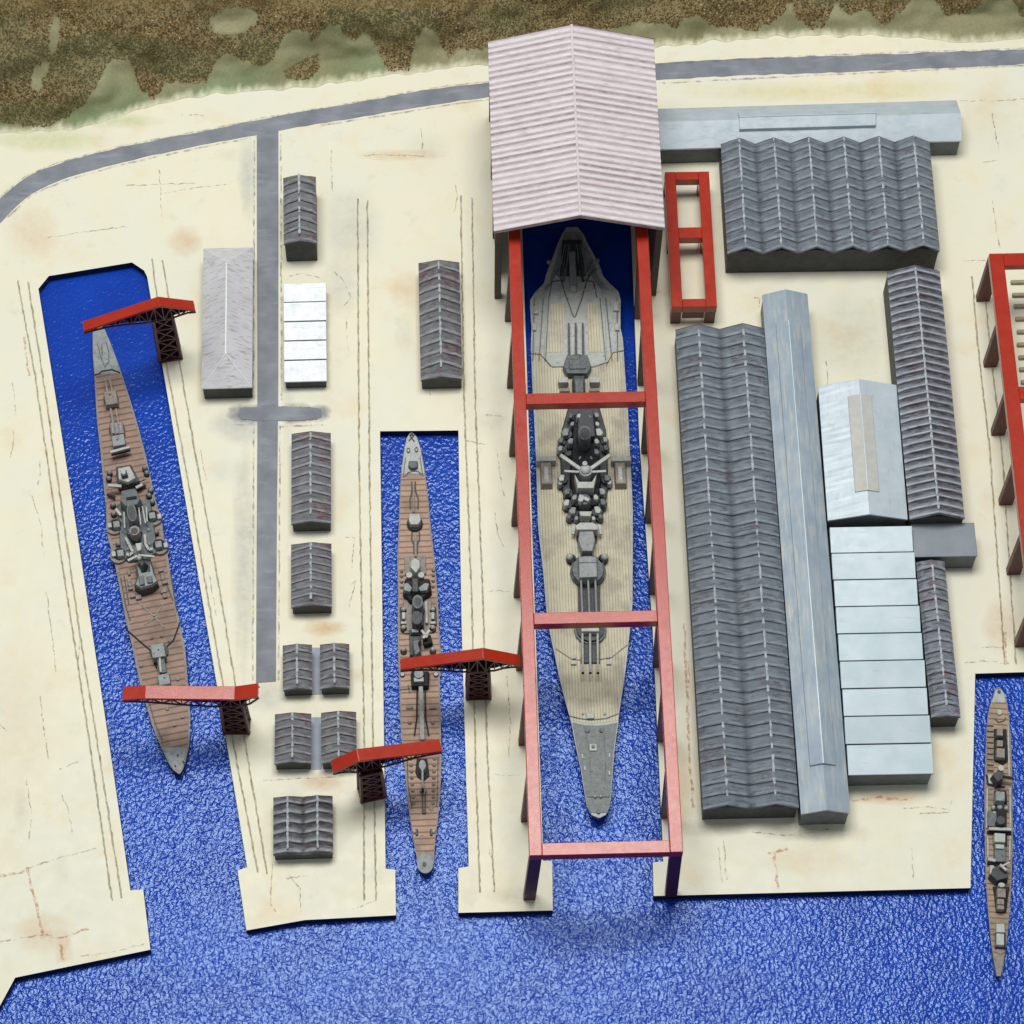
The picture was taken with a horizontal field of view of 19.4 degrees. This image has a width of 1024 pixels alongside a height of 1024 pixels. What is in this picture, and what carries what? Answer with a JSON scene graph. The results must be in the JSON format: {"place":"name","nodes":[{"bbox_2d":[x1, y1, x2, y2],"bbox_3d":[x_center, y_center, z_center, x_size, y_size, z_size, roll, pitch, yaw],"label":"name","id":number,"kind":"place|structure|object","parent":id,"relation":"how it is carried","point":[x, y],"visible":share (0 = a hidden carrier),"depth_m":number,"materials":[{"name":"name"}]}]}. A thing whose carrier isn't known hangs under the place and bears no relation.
{"place":"outdoors","nodes":[
{"label":"outdoors","id":0,"kind":"place"},
{"bbox_2d":[0,82,488,222],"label":"coast road","id":1,"kind":"structure","parent":0,"point":[16,195],"depth_m":39.82,"materials":[{"name":"asphalt"}]},
{"bbox_2d":[256,131,277,682],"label":"yard road","id":2,"kind":"structure","parent":0,"point":[267,291],"depth_m":38.10,"materials":[{"name":"asphalt"}]},
{"bbox_2d":[240,406,321,420],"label":"cross road","id":3,"kind":"structure","parent":0,"point":[276,413],"depth_m":37.98,"materials":[{"name":"asphalt"}]},
{"bbox_2d":[0,34,1023,1004],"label":"ground","id":4,"kind":"structure","parent":0,"point":[410,178],"depth_m":37.73,"materials":[{"name":"beige concrete"}]},
{"bbox_2d":[17,280,121,899],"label":"crane track","id":5,"kind":"structure","parent":4,"relation":"on","point":[34,371],"depth_m":36.83,"materials":[{"name":"paint"}]},
{"bbox_2d":[82,297,195,363],"bbox_3d":[-4.654,-2.278,37.650,1.408,1.485,0.246,-11,65,-6],"label":"dockside crane","id":6,"kind":"object","parent":4,"relation":"on","point":[159,312],"visible":1,"depth_m":37.20,"materials":[{"name":"red metal"}]},
{"bbox_2d":[122,683,259,734],"bbox_3d":[-3.770,2.325,35.578,1.609,1.226,0.228,0,64,-1],"label":"dockside crane","id":7,"kind":"object","parent":4,"relation":"on","point":[235,717],"visible":1,"depth_m":35.11,"materials":[{"name":"red metal"}]},
{"bbox_2d":[151,258,267,873],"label":"crane track","id":8,"kind":"structure","parent":4,"relation":"on","point":[184,392],"depth_m":37.02,"materials":[{"name":"paint"}]},
{"bbox_2d":[201,247,253,398],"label":"hipped warehouse","id":9,"kind":"structure","parent":4,"relation":"on","point":[227,337],"depth_m":38.06,"materials":[{"name":"paint"}]},
{"bbox_2d":[274,712,310,769],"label":"storage shed","id":10,"kind":"structure","parent":4,"relation":"on","point":[292,750],"depth_m":35.76,"materials":[{"name":"metal"}]},
{"bbox_2d":[283,643,311,695],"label":"storage shed","id":11,"kind":"structure","parent":4,"relation":"on","point":[297,669],"depth_m":36.19,"materials":[{"name":"metal"}]},
{"bbox_2d":[283,173,317,260],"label":"storage shed","id":12,"kind":"structure","parent":4,"relation":"on","point":[300,214],"depth_m":38.68,"materials":[{"name":"metal"}]},
{"bbox_2d":[273,795,332,859],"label":"double gable shed","id":13,"kind":"structure","parent":4,"relation":"on","point":[302,827],"depth_m":35.31,"materials":[{"name":"metal"}]},
{"bbox_2d":[283,283,326,387],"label":"sawtooth shed","id":14,"kind":"structure","parent":4,"relation":"on","point":[305,343],"depth_m":38.25,"materials":[{"name":"white metal"}]},
{"bbox_2d":[291,431,330,531],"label":"storage shed","id":15,"kind":"structure","parent":4,"relation":"on","point":[310,480],"depth_m":37.23,"materials":[{"name":"metal"}]},
{"bbox_2d":[291,542,331,613],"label":"storage shed","id":16,"kind":"structure","parent":4,"relation":"on","point":[311,577],"depth_m":36.68,"materials":[{"name":"metal"}]},
{"bbox_2d":[310,717,321,769],"bbox_3d":[-2.355,2.786,36.038,0.145,0.001,0.681,-1,64,-1],"label":"shed apron","id":17,"kind":"object","parent":4,"relation":"on","point":[316,764],"visible":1,"depth_m":36.04,"materials":[{"name":"paint"}]},
{"bbox_2d":[312,648,321,694],"bbox_3d":[-2.386,1.937,36.449,0.137,0.001,0.629,-1,64,-1],"label":"shed apron","id":18,"kind":"object","parent":4,"relation":"on","point":[316,690],"visible":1,"depth_m":36.45,"materials":[{"name":"paint"}]},
{"bbox_2d":[320,642,349,694],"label":"storage shed","id":19,"kind":"structure","parent":4,"relation":"on","point":[334,669],"depth_m":36.19,"materials":[{"name":"metal"}]},
{"bbox_2d":[321,711,356,768],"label":"storage shed","id":20,"kind":"structure","parent":4,"relation":"on","point":[338,734],"depth_m":35.79,"materials":[{"name":"metal"}]},
{"bbox_2d":[357,198,376,899],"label":"crane track","id":21,"kind":"structure","parent":4,"relation":"on","point":[369,449],"depth_m":37.18,"materials":[{"name":"paint"}]},
{"bbox_2d":[331,739,441,803],"bbox_3d":[-1.460,3.050,35.252,1.304,1.226,0.230,-11,65,-6],"label":"dockside crane","id":22,"kind":"object","parent":4,"relation":"on","point":[365,763],"visible":1,"depth_m":34.93,"materials":[{"name":"red metal"}]},
{"bbox_2d":[418,260,461,388],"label":"storage shed","id":23,"kind":"structure","parent":4,"relation":"on","point":[440,329],"depth_m":38.16,"materials":[{"name":"metal"}]},
{"bbox_2d":[400,648,519,700],"bbox_3d":[-0.618,1.919,35.785,1.426,1.266,0.229,-2,64,-1],"label":"dockside crane","id":24,"kind":"object","parent":4,"relation":"on","point":[478,664],"visible":1,"depth_m":35.40,"materials":[{"name":"red metal"}]},
{"bbox_2d":[460,197,494,891],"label":"crane track","id":25,"kind":"structure","parent":4,"relation":"on","point":[486,725],"depth_m":37.27,"materials":[{"name":"paint"}]},
{"bbox_2d":[4,364,1005,954],"bbox_3d":[-0.047,1.349,36.755,12.230,0.001,8.334,-1,64,-1],"label":"ground crack","id":26,"kind":"object","parent":4,"relation":"on","point":[692,782],"visible":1,"depth_m":35.83,"materials":[{"name":"brown"}]},
{"bbox_2d":[0,226,1023,1010],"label":"quay face","id":27,"kind":"object","parent":4,"relation":"attached to","point":[84,272],"visible":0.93,"depth_m":35.37},
{"bbox_2d":[8,49,1021,679],"bbox_3d":[-0.527,-4.556,39.597,13.811,0.001,7.722,-39,71,-17],"label":"road outline","id":28,"kind":"object","parent":4,"relation":"on","point":[396,113],"visible":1,"depth_m":39.64,"materials":[{"name":"grey"}]},
{"bbox_2d":[488,24,664,298],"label":"covered slip shed","id":29,"kind":"structure","parent":4,"relation":"on","point":[573,119],"depth_m":37.68,"materials":[{"name":"metal"}]},
{"bbox_2d":[505,226,682,900],"bbox_3d":[0.910,0.016,36.584,1.811,1.500,9.354,-1,64,-1],"label":"gantry frame","id":30,"kind":"object","parent":4,"relation":"on","point":[658,619],"visible":0.98,"depth_m":35.44,"materials":[{"name":"red metal"}]},
{"bbox_2d":[663,171,716,323],"bbox_3d":[2.304,-3.438,38.859,0.579,0.440,2.030,-1,64,-1],"label":"frame","id":31,"kind":"object","parent":4,"relation":"on","point":[706,307],"visible":1,"depth_m":38.65,"materials":[{"name":"red metal"}]},
{"bbox_2d":[675,323,798,819],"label":"machine hall","id":32,"kind":"structure","parent":4,"relation":"on","point":[746,748],"depth_m":36.56,"materials":[{"name":"metal"}]},
{"bbox_2d":[761,289,849,824],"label":"long silver hall","id":33,"kind":"structure","parent":4,"relation":"on","point":[821,773],"depth_m":36.60,"materials":[{"name":"silver metal"}]},
{"bbox_2d":[658,100,961,162],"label":"foundry building","id":34,"kind":"structure","parent":4,"relation":"on","point":[691,135],"depth_m":39.40,"materials":[{"name":"silver metal"}]},
{"bbox_2d":[719,135,939,272],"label":"workshop hall","id":35,"kind":"structure","parent":4,"relation":"on","point":[810,204],"depth_m":38.77,"materials":[{"name":"metal"}]},
{"bbox_2d":[816,379,907,535],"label":"wide silver hall","id":36,"kind":"structure","parent":4,"relation":"on","point":[861,453],"depth_m":37.18,"materials":[{"name":"silver metal"}]},
{"bbox_2d":[828,526,933,785],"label":"sawtooth hall","id":37,"kind":"structure","parent":4,"relation":"on","point":[884,702],"depth_m":36.16,"materials":[{"name":"silver metal"}]},
{"bbox_2d":[883,265,964,525],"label":"plate shed","id":38,"kind":"structure","parent":4,"relation":"on","point":[917,343],"depth_m":37.54,"materials":[{"name":"metal"}]},
{"bbox_2d":[915,560,960,726],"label":"narrow shed","id":39,"kind":"structure","parent":4,"relation":"on","point":[940,668],"depth_m":36.25,"materials":[{"name":"metal"}]},
{"bbox_2d":[911,523,976,567],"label":"flat roofed block","id":40,"kind":"structure","parent":4,"relation":"on","point":[951,545],"depth_m":36.90,"materials":[{"name":"grey concrete"}]},
{"bbox_2d":[971,276,1016,663],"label":"crane track","id":41,"kind":"structure","parent":4,"relation":"on","point":[990,459],"depth_m":37.70,"materials":[{"name":"metal"}]},
{"bbox_2d":[976,253,1023,646],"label":"gantry frame","id":42,"kind":"object","parent":4,"relation":"on","point":[1000,348],"visible":1,"depth_m":37.27,"materials":[{"name":"red metal"}]},
{"bbox_2d":[1010,280,1023,284],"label":"keel block","id":43,"kind":"object","parent":4,"relation":"on","point":[1016,282],"depth_m":38.88,"materials":[{"name":"paint"}]},
{"bbox_2d":[1012,293,1023,297],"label":"keel block","id":44,"kind":"object","parent":4,"relation":"on","point":[1014,295],"depth_m":38.80,"materials":[{"name":"paint"}]},
{"bbox_2d":[1013,304,1023,308],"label":"keel block","id":45,"kind":"object","parent":4,"relation":"on","point":[1018,306],"depth_m":38.73,"materials":[{"name":"paint"}]},
{"bbox_2d":[1015,317,1023,321],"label":"keel block","id":46,"kind":"object","parent":4,"relation":"on","point":[1019,319],"depth_m":38.65,"materials":[{"name":"paint"}]},
{"bbox_2d":[1017,342,1023,346],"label":"keel block","id":47,"kind":"object","parent":4,"relation":"on","point":[1020,344],"depth_m":38.48,"materials":[{"name":"paint"}]},
{"bbox_2d":[1017,329,1023,333],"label":"keel block","id":48,"kind":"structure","parent":4,"relation":"on","point":[1020,331],"depth_m":38.56,"materials":[{"name":"paint"}]},
{"bbox_2d":[0,218,1023,1023],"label":"water","id":49,"kind":"structure","parent":0,"point":[610,940],"depth_m":35.35,"materials":[{"name":"blue liquid"}]},
{"bbox_2d":[93,326,190,774],"bbox_3d":[-4.648,0.301,37.051,0.732,0.556,6.317,-11,65,-6],"label":"battleship","id":50,"kind":"object","parent":49,"relation":"on","point":[139,545],"visible":0.98,"depth_m":36.98,"materials":[{"name":"brown wood"}]},
{"bbox_2d":[397,433,440,873],"bbox_3d":[-1.133,1.587,36.503,0.523,0.491,5.855,-2,64,-2],"label":"cruiser","id":51,"kind":"object","parent":49,"relation":"on","point":[419,635],"visible":0.98,"depth_m":36.50,"materials":[{"name":"brown wood"}]},
{"bbox_2d":[530,227,632,818],"bbox_3d":[0.914,-0.119,37.187,1.201,0.786,8.172,-1,64,-1],"label":"battleship","id":52,"kind":"object","parent":49,"relation":"on","point":[584,495],"visible":0.98,"depth_m":37.30,"materials":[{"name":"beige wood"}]},
{"bbox_2d":[984,687,1012,976],"bbox_3d":[5.796,3.745,35.605,0.338,0.361,3.646,4,64,1],"label":"destroyer","id":53,"kind":"object","parent":49,"relation":"on","point":[998,816],"visible":1,"depth_m":35.62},
{"bbox_2d":[0,0,1023,133],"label":"hillside","id":54,"kind":"structure","parent":0,"point":[342,57],"depth_m":40.13,"materials":[{"name":"plant"}]},
{"bbox_2d":[0,0,1023,126],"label":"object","id":55,"kind":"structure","parent":54,"relation":"on","point":[427,21],"depth_m":40.00,"materials":[{"name":"green plant"}]},
{"bbox_2d":[655,49,1023,79],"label":"coast road","id":56,"kind":"structure","parent":0,"point":[752,66],"depth_m":40.38,"materials":[{"name":"asphalt"}]}
]}

